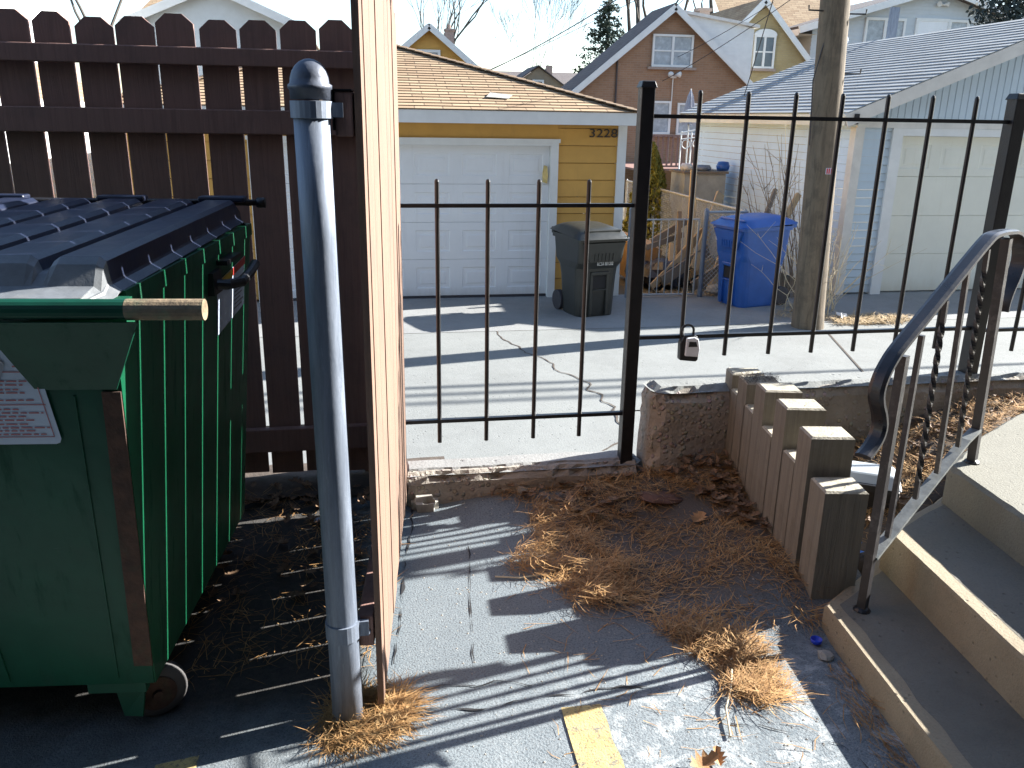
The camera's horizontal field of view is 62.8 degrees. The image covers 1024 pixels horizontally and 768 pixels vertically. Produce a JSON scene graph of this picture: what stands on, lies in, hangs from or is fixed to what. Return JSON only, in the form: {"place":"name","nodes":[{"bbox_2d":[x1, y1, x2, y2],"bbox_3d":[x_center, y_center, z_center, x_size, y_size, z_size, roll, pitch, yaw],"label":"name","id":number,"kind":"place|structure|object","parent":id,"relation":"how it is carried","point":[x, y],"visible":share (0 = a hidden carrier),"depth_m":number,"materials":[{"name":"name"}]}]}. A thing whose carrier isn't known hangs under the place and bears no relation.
{"place":"outdoors","nodes":[
{"label":"outdoors","id":0,"kind":"place"},
{"bbox_2d":[0,454,919,767],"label":"paved lot","id":1,"kind":"structure","parent":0,"point":[240,720],"depth_m":2.32,"materials":[{"name":"concrete"}]},
{"bbox_2d":[0,193,265,716],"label":"dumpster","id":2,"kind":"object","parent":1,"relation":"on","point":[123,356],"visible":1,"depth_m":1.86,"materials":[{"name":"metal"}]},
{"bbox_2d":[155,755,198,767],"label":"parking line","id":3,"kind":"object","parent":1,"relation":"on","point":[190,762],"visible":1,"depth_m":1.95,"materials":[{"name":"yellow paint"}]},
{"bbox_2d":[287,58,368,726],"bbox_3d":[-0.396,0.114,1.878,0.114,1.574,0.088,-2,18,-9],"label":"steel pipe post","id":4,"kind":"object","parent":1,"relation":"on","point":[310,87],"visible":1,"depth_m":1.80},
{"bbox_2d":[331,0,406,703],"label":"board gate","id":5,"kind":"structure","parent":4,"relation":"attached to","point":[369,120],"depth_m":2.10,"materials":[{"name":"brown wood"}]},
{"bbox_2d":[245,456,444,498],"bbox_3d":[-3.384,0.492,3.070,6.300,0.052,0.400,-2,18,-9],"label":"soil strip","id":6,"kind":"object","parent":1,"relation":"on","point":[263,480],"visible":0.09,"depth_m":3.44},
{"bbox_2d":[0,8,368,472],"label":"wood fence","id":7,"kind":"object","parent":6,"relation":"on","point":[144,120],"visible":0.31,"depth_m":3.02,"materials":[{"name":"wood"}]},
{"bbox_2d":[411,493,438,512],"bbox_3d":[-0.339,0.458,3.258,0.107,0.064,0.099,-2,18,-9],"label":"concrete chunk","id":8,"kind":"object","parent":1,"relation":"on","point":[420,503],"visible":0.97,"depth_m":3.22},
{"bbox_2d":[406,450,642,506],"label":"concrete wall","id":9,"kind":"structure","parent":1,"relation":"on","point":[444,481],"depth_m":3.32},
{"bbox_2d":[400,81,1023,463],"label":"iron fence","id":10,"kind":"object","parent":9,"relation":"on","point":[1009,148],"visible":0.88,"depth_m":3.23,"materials":[{"name":"metal"}]},
{"bbox_2d":[677,324,699,360],"bbox_3d":[0.694,-0.161,3.280,0.080,0.151,0.050,-2,18,-9],"label":"key lockbox","id":11,"kind":"object","parent":10,"relation":"hanging from","point":[688,347],"visible":1,"depth_m":3.27,"materials":[{"name":"silver metal"}]},
{"bbox_2d":[495,567,560,578],"bbox_3d":[0.056,0.629,2.775,0.224,0.015,0.031,-3,18,-12],"label":"dry twig","id":12,"kind":"object","parent":1,"relation":"on","point":[523,576],"visible":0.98,"depth_m":2.76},
{"bbox_2d":[172,449,922,767],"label":"pine needles","id":13,"kind":"object","parent":1,"relation":"on","point":[395,711],"visible":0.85,"depth_m":2.59,"materials":[{"name":"plant"}]},
{"bbox_2d":[561,704,624,767],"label":"parking line","id":14,"kind":"object","parent":1,"relation":"on","point":[590,736],"visible":1,"depth_m":2.06,"materials":[{"name":"yellow paint"}]},
{"bbox_2d":[204,392,1019,601],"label":"fallen leaves","id":15,"kind":"object","parent":1,"relation":"on","point":[735,491],"visible":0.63,"depth_m":3.20,"materials":[{"name":"brown plant"}]},
{"bbox_2d":[393,508,867,767],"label":"asphalt cracks","id":16,"kind":"object","parent":1,"relation":"on","point":[402,591],"visible":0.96,"depth_m":2.25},
{"bbox_2d":[417,471,876,767],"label":"grit","id":17,"kind":"object","parent":1,"relation":"on","point":[751,763],"visible":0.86,"depth_m":2.33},
{"bbox_2d":[639,491,683,504],"bbox_3d":[0.579,0.439,3.211,0.184,0.036,0.105,8,19,21],"label":"brick lump","id":18,"kind":"object","parent":1,"relation":"on","point":[649,497],"visible":0.94,"depth_m":3.19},
{"bbox_2d":[689,511,707,521],"bbox_3d":[0.683,0.488,3.068,0.071,0.016,0.071,-2,18,-9],"label":"oak leaf","id":19,"kind":"object","parent":1,"relation":"on","point":[696,517],"visible":0.96,"depth_m":3.08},
{"bbox_2d":[690,750,718,767],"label":"oak leaf","id":20,"kind":"object","parent":1,"relation":"on","point":[705,760],"visible":1,"depth_m":1.97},
{"bbox_2d":[713,745,726,765],"bbox_3d":[0.489,0.881,1.985,0.041,0.018,0.042,14,22,36],"label":"oak leaf","id":21,"kind":"object","parent":1,"relation":"on","point":[717,749],"visible":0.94,"depth_m":1.99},
{"bbox_2d":[725,669,732,737],"bbox_3d":[0.564,0.824,2.180,0.018,0.020,0.254,5,18,13],"label":"dry twig","id":22,"kind":"object","parent":1,"relation":"on","point":[727,717],"visible":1,"depth_m":2.15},
{"bbox_2d":[724,368,762,449],"bbox_3d":[0.922,0.211,3.409,0.130,0.561,0.080,0,18,-4],"label":"garden timber","id":23,"kind":"object","parent":1,"relation":"on","point":[731,380],"visible":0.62,"depth_m":3.31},
{"bbox_2d":[731,375,777,475],"bbox_3d":[0.936,0.253,3.257,0.135,0.574,0.095,0,18,-4],"label":"garden timber","id":24,"kind":"object","parent":1,"relation":"on","point":[745,393],"visible":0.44,"depth_m":3.20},
{"bbox_2d":[733,368,780,382],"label":"timber litter","id":25,"kind":"object","parent":24,"relation":"on","point":[767,377],"visible":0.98,"depth_m":3.16,"materials":[{"name":"brown plant"}]},
{"bbox_2d":[773,450,795,549],"bbox_3d":[0.970,0.451,2.818,0.135,0.464,0.095,0,18,-4],"label":"garden timber","id":26,"kind":"object","parent":1,"relation":"on","point":[784,492],"visible":0.29,"depth_m":2.78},
{"bbox_2d":[811,635,822,644],"bbox_3d":[0.886,0.747,2.441,0.033,0.013,0.033,-2,18,-9],"label":"bottle cap","id":27,"kind":"object","parent":1,"relation":"on","point":[816,640],"visible":1,"depth_m":2.44,"materials":[{"name":"blue plastic"}]},
{"bbox_2d":[818,650,833,661],"bbox_3d":[0.892,0.771,2.382,0.046,0.028,0.046,-2,18,-9],"label":"stone","id":28,"kind":"object","parent":1,"relation":"on","point":[826,655],"visible":1,"depth_m":2.37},
{"bbox_2d":[798,477,868,599],"bbox_3d":[0.986,0.521,2.599,0.135,0.464,0.105,0,18,-4],"label":"garden timber","id":29,"kind":"object","parent":1,"relation":"on","point":[836,511],"visible":0.85,"depth_m":2.54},
{"bbox_2d":[821,412,1023,767],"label":"concrete stairs","id":30,"kind":"structure","parent":1,"relation":"on","point":[929,649],"depth_m":2.31,"materials":[{"name":"concrete"}]},
{"bbox_2d":[853,229,1023,614],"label":"handrail","id":31,"kind":"object","parent":30,"relation":"on","point":[883,431],"visible":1,"depth_m":2.42,"materials":[{"name":"metal"}]},
{"bbox_2d":[62,0,1022,92],"label":"sky","id":32,"kind":"structure","parent":0,"point":[477,40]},
{"bbox_2d":[257,288,1023,336],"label":"apron","id":33,"kind":"object","parent":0,"point":[468,314],"depth_m":11.04,"materials":[{"name":"concrete"}]},
{"bbox_2d":[0,63,95,197],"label":"white garage","id":34,"kind":"structure","parent":33,"relation":"on","point":[86,138],"depth_m":13.46,"materials":[{"name":"paint"}]},
{"bbox_2d":[121,44,636,302],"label":"ochre garage","id":35,"kind":"structure","parent":33,"relation":"on","point":[467,131],"depth_m":11.37,"materials":[{"name":"paint"}]},
{"bbox_2d":[283,143,549,300],"bbox_3d":[-1.391,-2.168,11.312,3.821,2.058,0.030,-2,18,-9],"label":"garage door","id":36,"kind":"structure","parent":35,"relation":"in","point":[462,172],"depth_m":11.43,"materials":[{"name":"white paint"}]},
{"bbox_2d":[550,221,629,316],"bbox_3d":[0.977,-1.498,10.823,0.740,1.151,0.880,-7,19,-23],"label":"black bin","id":37,"kind":"object","parent":33,"relation":"on","point":[607,243],"visible":0.98,"depth_m":10.57,"materials":[{"name":"plastic"}]},
{"bbox_2d":[624,207,630,297],"bbox_3d":[1.672,-1.829,11.703,0.139,1.270,0.068,6,18,15],"label":"gate post","id":38,"kind":"object","parent":33,"relation":"on","point":[627,252],"visible":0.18,"depth_m":11.70,"materials":[{"name":"metal"}]},
{"bbox_2d":[643,219,699,295],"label":"metal gate","id":39,"kind":"structure","parent":38,"relation":"attached to","point":[663,293],"depth_m":11.82,"materials":[{"name":"metal"}]},
{"bbox_2d":[706,284,717,295],"bbox_3d":[2.961,-1.359,12.210,0.296,0.180,0.256,-2,18,-9],"label":"rock","id":40,"kind":"object","parent":33,"relation":"on","point":[712,289],"visible":0.41,"depth_m":12.13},
{"bbox_2d":[697,208,748,296],"bbox_3d":[2.993,-1.865,11.918,0.655,1.250,0.069,-2,18,-9],"label":"fence panel","id":41,"kind":"object","parent":33,"relation":"on","point":[703,251],"visible":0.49,"depth_m":11.86,"materials":[{"name":"metal"}]},
{"bbox_2d":[711,212,797,307],"bbox_3d":[3.284,-1.720,11.523,0.920,1.221,0.740,-7,19,-23],"label":"blue bin","id":42,"kind":"object","parent":33,"relation":"on","point":[752,286],"visible":0.91,"depth_m":11.27,"materials":[{"name":"plastic"}]},
{"bbox_2d":[738,134,801,297],"bbox_3d":[3.869,-2.405,12.011,1.238,2.254,1.114,-2,18,-9],"label":"bare shrub","id":43,"kind":"object","parent":33,"relation":"on","point":[791,274],"visible":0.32,"depth_m":11.89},
{"bbox_2d":[764,188,777,212],"bbox_3d":[3.681,-2.503,12.076,0.070,0.609,0.448,15,23,38],"label":"wooden stake","id":44,"kind":"object","parent":43,"relation":"in","point":[773,195],"visible":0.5,"depth_m":12.09,"materials":[{"name":"brown wood"}]},
{"bbox_2d":[786,192,801,217],"bbox_3d":[3.996,-2.457,12.146,0.543,0.611,0.080,-14,23,-40],"label":"wooden stake","id":45,"kind":"object","parent":43,"relation":"in","point":[796,197],"visible":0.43,"depth_m":12.16,"materials":[{"name":"brown wood"}]},
{"bbox_2d":[768,128,786,286],"bbox_3d":[3.710,-2.356,11.574,0.358,2.417,0.243,1,18,0],"label":"tall dry stalk","id":46,"kind":"object","parent":33,"relation":"on","point":[780,196],"visible":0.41,"depth_m":11.50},
{"bbox_2d":[645,287,913,325],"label":"dry litter","id":47,"kind":"object","parent":33,"relation":"on","point":[872,318],"visible":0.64,"depth_m":10.77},
{"bbox_2d":[740,225,924,316],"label":"dry weeds","id":48,"kind":"object","parent":33,"relation":"on","point":[831,298],"visible":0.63,"depth_m":10.89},
{"bbox_2d":[679,7,1023,294],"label":"blue garage","id":49,"kind":"structure","parent":33,"relation":"on","point":[956,72],"depth_m":12.28,"materials":[{"name":"white"}]},
{"bbox_2d":[880,136,1023,290],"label":"garage door","id":50,"kind":"structure","parent":49,"relation":"in","point":[945,157],"depth_m":12.31,"materials":[{"name":"beige paint"}]},
{"bbox_2d":[257,186,1023,426],"bbox_3d":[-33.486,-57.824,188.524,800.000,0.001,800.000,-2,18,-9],"label":"ground","id":51,"kind":"structure","parent":0,"point":[622,285],"depth_m":13.16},
{"bbox_2d":[0,0,64,63],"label":"white house","id":52,"kind":"structure","parent":51,"relation":"on","point":[30,10],"depth_m":25.20,"materials":[{"name":"paint"}]},
{"bbox_2d":[70,0,122,26],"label":"bare tree","id":53,"kind":"object","parent":51,"relation":"on","point":[114,16],"visible":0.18,"depth_m":34.60,"materials":[{"name":"brown plant"}]},
{"bbox_2d":[118,0,319,83],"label":"grey gable house","id":54,"kind":"structure","parent":51,"relation":"on","point":[236,15],"depth_m":28.24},
{"bbox_2d":[401,23,477,65],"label":"ochre house","id":55,"kind":"structure","parent":51,"relation":"on","point":[430,38],"depth_m":29.67,"materials":[{"name":"paint"}]},
{"bbox_2d":[416,49,439,54],"bbox_3d":[-2.974,-11.369,29.848,0.850,1.000,0.095,-2,18,-9],"label":"window","id":56,"kind":"structure","parent":55,"relation":"in","point":[437,52],"depth_m":29.72,"materials":[{"name":"white paint"}]},
{"bbox_2d":[491,0,615,69],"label":"overhead wire","id":57,"kind":"object","parent":55,"relation":"attached to","point":[558,34],"visible":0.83,"depth_m":24.41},
{"bbox_2d":[492,0,635,68],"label":"overhead wire","id":58,"kind":"object","parent":55,"relation":"attached to","point":[580,27],"visible":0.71,"depth_m":24.36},
{"bbox_2d":[407,0,487,44],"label":"bare tree","id":59,"kind":"object","parent":51,"relation":"on","point":[458,16],"visible":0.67,"depth_m":41.17,"materials":[{"name":"brown plant"}]},
{"bbox_2d":[497,65,577,87],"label":"house","id":60,"kind":"structure","parent":51,"relation":"on","point":[540,74],"depth_m":57.78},
{"bbox_2d":[488,0,596,71],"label":"bare tree","id":61,"kind":"object","parent":51,"relation":"on","point":[555,15],"visible":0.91,"depth_m":79.46,"materials":[{"name":"brown plant"}]},
{"bbox_2d":[565,0,624,83],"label":"spruce tree","id":62,"kind":"object","parent":51,"relation":"on","point":[605,26],"visible":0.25,"depth_m":43.71,"materials":[{"name":"green plant"}]},
{"bbox_2d":[619,231,661,276],"bbox_3d":[2.050,-2.076,13.440,0.500,0.700,0.800,-2,18,-9],"label":"cardboard box","id":63,"kind":"object","parent":51,"relation":"on","point":[655,251],"visible":0.21,"depth_m":13.27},
{"bbox_2d":[645,233,683,249],"bbox_3d":[2.383,-2.228,13.078,0.863,0.221,0.037,-12,22,-36],"label":"loose board","id":64,"kind":"object","parent":63,"relation":"on","point":[662,242],"visible":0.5,"depth_m":13.02,"materials":[{"name":"brown wood"}]},
{"bbox_2d":[650,217,687,242],"bbox_3d":[2.509,-2.422,13.198,0.885,0.399,0.057,-12,22,-36],"label":"loose board","id":65,"kind":"object","parent":63,"relation":"on","point":[664,233],"visible":0.5,"depth_m":13.13,"materials":[{"name":"brown wood"}]},
{"bbox_2d":[622,141,674,247],"bbox_3d":[2.565,-3.480,15.657,1.164,2.050,1.118,-13,22,-37],"label":"cone shrub","id":66,"kind":"object","parent":51,"relation":"on","point":[657,177],"visible":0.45,"depth_m":15.38,"materials":[{"name":"green plant"}]},
{"bbox_2d":[625,0,689,30],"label":"bare tree","id":67,"kind":"object","parent":51,"relation":"on","point":[637,8],"visible":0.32,"depth_m":43.41,"materials":[{"name":"brown plant"}]},
{"bbox_2d":[561,3,759,189],"bbox_3d":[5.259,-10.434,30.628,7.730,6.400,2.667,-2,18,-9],"label":"brick house","id":68,"kind":"structure","parent":51,"relation":"on","point":[653,45],"depth_m":29.51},
{"bbox_2d":[653,101,671,133],"bbox_3d":[5.195,-9.467,29.794,0.900,1.120,0.095,-2,18,-9],"label":"window","id":69,"kind":"structure","parent":68,"relation":"in","point":[660,125],"depth_m":29.84,"materials":[{"name":"glass"}]},
{"bbox_2d":[651,34,693,67],"bbox_3d":[5.594,-11.596,29.182,1.480,1.060,0.095,-2,18,-9],"label":"window","id":70,"kind":"structure","parent":68,"relation":"in","point":[666,48],"depth_m":29.19,"materials":[{"name":"glass"}]},
{"bbox_2d":[675,103,696,134],"bbox_3d":[6.328,-9.475,29.993,0.900,1.090,0.095,-2,18,-9],"label":"window","id":71,"kind":"structure","parent":68,"relation":"in","point":[680,106],"depth_m":30.04,"materials":[{"name":"white paint"}]},
{"bbox_2d":[663,0,789,80],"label":"overhead wire","id":72,"kind":"object","parent":68,"relation":"attached to","point":[730,40],"visible":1,"depth_m":26.57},
{"bbox_2d":[643,258,683,289],"bbox_3d":[2.297,-1.690,12.866,0.691,0.497,0.592,-2,18,-9],"label":"rubbish bag","id":73,"kind":"object","parent":51,"relation":"on","point":[654,267],"visible":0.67,"depth_m":12.69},
{"bbox_2d":[650,253,684,289],"bbox_3d":[2.336,-1.702,12.626,0.056,0.475,0.817,18,24,42],"label":"loose board","id":74,"kind":"object","parent":73,"relation":"on","point":[654,281],"visible":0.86,"depth_m":12.60,"materials":[{"name":"brown wood"}]},
{"bbox_2d":[667,243,673,285],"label":"loose board","id":75,"kind":"object","parent":73,"relation":"on","point":[671,251],"visible":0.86,"depth_m":12.78,"materials":[{"name":"brown wood"}]},
{"bbox_2d":[657,228,702,286],"bbox_3d":[2.595,-1.959,12.935,1.184,0.826,0.077,-15,23,-40],"label":"loose board","id":76,"kind":"object","parent":73,"relation":"on","point":[694,245],"visible":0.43,"depth_m":13.05,"materials":[{"name":"brown wood"}]},
{"bbox_2d":[660,246,709,285],"bbox_3d":[2.635,-1.803,12.726,1.087,0.542,0.060,-13,22,-37],"label":"loose board","id":77,"kind":"object","parent":73,"relation":"on","point":[676,270],"visible":0.64,"depth_m":12.61,"materials":[{"name":"brown wood"}]},
{"bbox_2d":[688,258,714,279],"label":"loose board","id":78,"kind":"object","parent":73,"relation":"on","point":[691,273],"visible":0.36,"depth_m":12.94,"materials":[{"name":"brown wood"}]},
{"bbox_2d":[624,179,746,271],"bbox_3d":[2.833,-2.776,14.793,0.048,1.240,5.948,-2,18,-9],"label":"chain link fence","id":79,"kind":"object","parent":51,"relation":"on","point":[630,183],"visible":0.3,"depth_m":14.41,"materials":[{"name":"metal"}]},
{"bbox_2d":[689,191,723,271],"bbox_3d":[3.050,-2.399,13.088,0.117,1.140,1.339,10,20,26],"label":"loose board","id":80,"kind":"object","parent":79,"relation":"on","point":[718,197],"visible":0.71,"depth_m":13.09,"materials":[{"name":"brown wood"}]},
{"bbox_2d":[681,88,695,162],"bbox_3d":[4.719,-6.292,22.683,0.402,3.220,0.402,5,18,12],"label":"garden umbrella","id":81,"kind":"object","parent":51,"relation":"on","point":[690,104],"visible":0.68,"depth_m":22.28,"materials":[{"name":"fabric"}]},
{"bbox_2d":[680,258,698,285],"bbox_3d":[2.713,-1.783,13.215,0.653,0.476,0.621,-2,18,-9],"label":"rubbish bag","id":82,"kind":"object","parent":51,"relation":"on","point":[696,276],"visible":0.15,"depth_m":13.08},
{"bbox_2d":[676,211,681,254],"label":"loose board","id":83,"kind":"object","parent":82,"relation":"on","point":[678,236],"visible":0.64,"depth_m":13.03,"materials":[{"name":"brown wood"}]},
{"bbox_2d":[686,170,696,280],"bbox_3d":[2.764,-2.454,12.966,0.104,1.648,0.582,3,18,7],"label":"loose board","id":84,"kind":"object","parent":82,"relation":"on","point":[691,251],"visible":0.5,"depth_m":12.96,"materials":[{"name":"brown wood"}]},
{"bbox_2d":[678,129,701,168],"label":"metal arch","id":85,"kind":"structure","parent":51,"relation":"on","point":[690,141],"depth_m":21.81,"materials":[{"name":"white paint"}]},
{"bbox_2d":[625,134,762,196],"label":"wood deck","id":86,"kind":"structure","parent":51,"relation":"on","point":[667,165],"depth_m":26.23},
{"bbox_2d":[668,169,728,254],"bbox_3d":[3.458,-3.243,15.814,0.860,1.530,0.770,-2,18,-9],"label":"yard cabinet","id":87,"kind":"object","parent":51,"relation":"on","point":[710,183],"visible":0.42,"depth_m":15.39,"materials":[{"name":"paint"}]},
{"bbox_2d":[680,163,692,170],"bbox_3d":[3.211,-3.994,15.428,0.240,0.126,0.240,-2,18,-9],"label":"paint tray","id":88,"kind":"object","parent":87,"relation":"on","point":[685,166],"visible":0.93,"depth_m":15.35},
{"bbox_2d":[697,165,710,170],"bbox_3d":[3.516,-3.995,15.482,0.340,0.105,0.340,-2,18,-9],"label":"metal pan","id":89,"kind":"object","parent":87,"relation":"on","point":[703,167],"visible":0.83,"depth_m":15.36,"materials":[{"name":"metal"}]},
{"bbox_2d":[716,161,729,170],"bbox_3d":[3.911,-4.040,15.538,0.250,0.168,0.250,-2,18,-9],"label":"blue tarp bundle","id":90,"kind":"object","parent":87,"relation":"on","point":[722,165],"visible":1,"depth_m":15.46,"materials":[{"name":"plastic"}]},
{"bbox_2d":[692,0,713,13],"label":"bare tree","id":91,"kind":"object","parent":51,"relation":"on","point":[711,4],"visible":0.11,"depth_m":47.27,"materials":[{"name":"brown plant"}]},
{"bbox_2d":[690,264,718,290],"bbox_3d":[2.947,-1.611,12.418,0.604,0.494,0.058,1,18,1],"label":"loose board","id":92,"kind":"object","parent":51,"relation":"on","point":[714,268],"visible":0.5,"depth_m":12.41,"materials":[{"name":"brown wood"}]},
{"bbox_2d":[710,0,819,185],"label":"yellow brick house","id":93,"kind":"structure","parent":51,"relation":"on","point":[781,47],"depth_m":31.89,"materials":[{"name":"beige"}]},
{"bbox_2d":[751,29,776,68],"bbox_3d":[9.533,-12.664,31.672,0.920,1.390,0.095,-2,18,-9],"label":"window","id":94,"kind":"structure","parent":93,"relation":"in","point":[766,52],"depth_m":31.67,"materials":[{"name":"glass"}]},
{"bbox_2d":[636,366,1023,473],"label":"concrete wall","id":95,"kind":"structure","parent":51,"relation":"on","point":[680,418],"depth_m":3.39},
{"bbox_2d":[789,0,1011,182],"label":"grey house","id":96,"kind":"structure","parent":51,"relation":"on","point":[920,16],"depth_m":34.26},
{"bbox_2d":[862,17,906,41],"bbox_3d":[15.228,-14.389,34.253,1.800,1.050,0.095,-2,18,-9],"label":"window","id":97,"kind":"structure","parent":96,"relation":"in","point":[875,28],"depth_m":34.19,"materials":[{"name":"glass"}]},
{"bbox_2d":[918,21,947,33],"bbox_3d":[17.322,-13.962,34.781,1.320,1.979,0.040,-2,18,-9],"label":"window","id":98,"kind":"structure","parent":96,"relation":"in","point":[924,26],"depth_m":34.52,"materials":[{"name":"glass"}]},
{"bbox_2d":[949,19,984,29],"bbox_3d":[18.902,-14.634,34.829,1.750,0.880,0.095,-2,18,-9],"label":"window","id":99,"kind":"structure","parent":96,"relation":"in","point":[954,24],"depth_m":34.69,"materials":[{"name":"glass"}]},
{"bbox_2d":[966,0,1023,25],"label":"dark evergreen","id":100,"kind":"object","parent":51,"relation":"on","point":[1010,9],"visible":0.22,"depth_m":25.75,"materials":[{"name":"green plant"}]},
{"bbox_2d":[260,318,1023,464],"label":"alley","id":101,"kind":"structure","parent":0,"point":[510,371],"depth_m":8.53,"materials":[{"name":"concrete"}]},
{"bbox_2d":[791,0,867,329],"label":"utility pole","id":102,"kind":"object","parent":101,"relation":"on","point":[830,59],"visible":0.9,"depth_m":9.62,"materials":[{"name":"brown wood"}]},
{"bbox_2d":[744,0,772,94],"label":"overhead wire","id":103,"kind":"object","parent":102,"relation":"attached to","point":[759,45],"visible":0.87,"depth_m":14.23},
{"bbox_2d":[852,396,1023,574],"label":"planting bed","id":104,"kind":"object","parent":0,"point":[937,493],"visible":0.09,"depth_m":3.28,"materials":[{"name":"soil"}]},
{"bbox_2d":[725,388,737,459],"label":"garden timber","id":105,"kind":"object","parent":104,"relation":"on","point":[730,425],"visible":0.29,"depth_m":3.30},
{"bbox_2d":[737,404,753,489],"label":"garden timber","id":106,"kind":"object","parent":104,"relation":"on","point":[745,440],"visible":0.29,"depth_m":3.15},
{"bbox_2d":[752,425,772,517],"bbox_3d":[0.955,0.384,3.014,0.135,0.472,0.095,0,18,-4],"label":"garden timber","id":107,"kind":"object","parent":104,"relation":"on","point":[762,465],"visible":0.29,"depth_m":2.98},
{"bbox_2d":[744,382,802,506],"bbox_3d":[0.949,0.293,3.082,0.135,0.604,0.095,0,18,-4],"label":"garden timber","id":108,"kind":"object","parent":104,"relation":"on","point":[768,395],"visible":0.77,"depth_m":3.00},
{"bbox_2d":[763,399,825,534],"bbox_3d":[0.963,0.351,2.896,0.135,0.607,0.095,0,18,-4],"label":"garden timber","id":109,"kind":"object","parent":104,"relation":"on","point":[791,416],"visible":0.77,"depth_m":2.81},
{"bbox_2d":[784,426,854,565],"bbox_3d":[0.980,0.424,2.705,0.140,0.584,0.095,0,18,-4],"label":"garden timber","id":110,"kind":"object","parent":104,"relation":"on","point":[822,451],"visible":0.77,"depth_m":2.61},
{"bbox_2d":[850,461,901,509],"bbox_3d":[1.284,0.372,3.054,0.234,0.144,0.180,7,19,20],"label":"plastic box","id":111,"kind":"object","parent":104,"relation":"on","point":[864,475],"visible":0.2,"depth_m":2.98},
{"bbox_2d":[854,390,1023,540],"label":"pine needles","id":112,"kind":"object","parent":104,"relation":"on","point":[914,470],"visible":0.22,"depth_m":3.31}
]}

